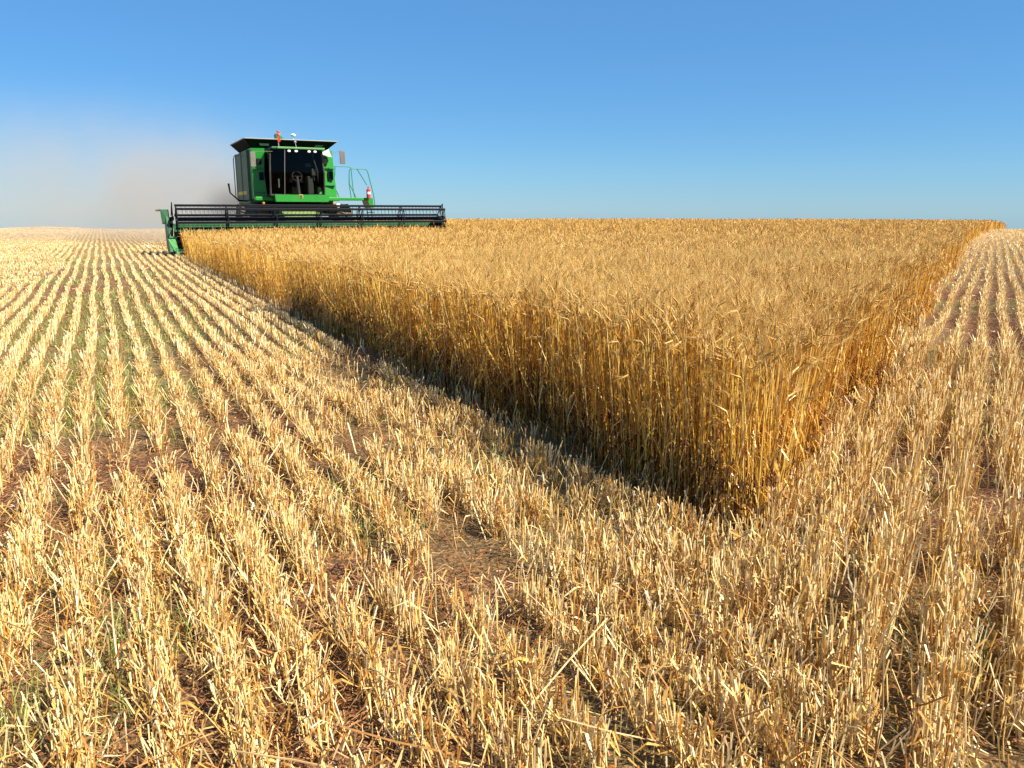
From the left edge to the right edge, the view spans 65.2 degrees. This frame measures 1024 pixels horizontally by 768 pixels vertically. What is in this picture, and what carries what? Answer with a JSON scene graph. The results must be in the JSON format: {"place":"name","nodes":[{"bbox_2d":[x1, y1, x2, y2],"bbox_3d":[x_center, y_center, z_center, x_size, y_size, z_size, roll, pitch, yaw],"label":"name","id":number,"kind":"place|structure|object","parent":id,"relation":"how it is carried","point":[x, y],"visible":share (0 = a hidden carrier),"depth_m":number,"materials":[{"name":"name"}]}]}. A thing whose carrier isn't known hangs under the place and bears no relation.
{"place":"outdoors","nodes":[
{"label":"outdoors","id":0,"kind":"place"},
{"bbox_2d":[0,227,1023,767],"bbox_3d":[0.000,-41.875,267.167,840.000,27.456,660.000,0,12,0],"label":"ground","id":1,"kind":"structure","parent":0,"point":[440,551],"depth_m":3.63,"materials":[{"name":"soil"}]},
{"bbox_2d":[155,131,446,254],"bbox_3d":[-9.830,-8.393,34.862,11.163,4.864,11.557,-6,14,-26],"label":"combine harvester","id":2,"kind":"object","parent":1,"relation":"on","point":[285,183],"visible":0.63,"depth_m":32.44,"materials":[{"name":"green paint"}]},
{"bbox_2d":[0,226,1023,767],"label":"stubble","id":3,"kind":"object","parent":1,"relation":"on","point":[884,572],"visible":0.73,"depth_m":3.34,"materials":[{"name":"beige plant"}]},
{"bbox_2d":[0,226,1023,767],"bbox_3d":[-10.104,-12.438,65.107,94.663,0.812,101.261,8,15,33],"label":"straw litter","id":4,"kind":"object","parent":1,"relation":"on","point":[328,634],"visible":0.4,"depth_m":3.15,"materials":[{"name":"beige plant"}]},
{"bbox_2d":[0,247,1023,767],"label":"weeds","id":5,"kind":"object","parent":1,"relation":"on","point":[68,425],"visible":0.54,"depth_m":4.88,"materials":[{"name":"plant"}]},
{"bbox_2d":[178,217,1007,549],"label":"wheat","id":6,"kind":"object","parent":1,"relation":"on","point":[732,361],"visible":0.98,"depth_m":6.06,"materials":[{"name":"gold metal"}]},
{"bbox_2d":[0,0,1023,228],"label":"sky","id":7,"kind":"structure","parent":0,"point":[113,113],"materials":[{"name":"blue"}]}
]}

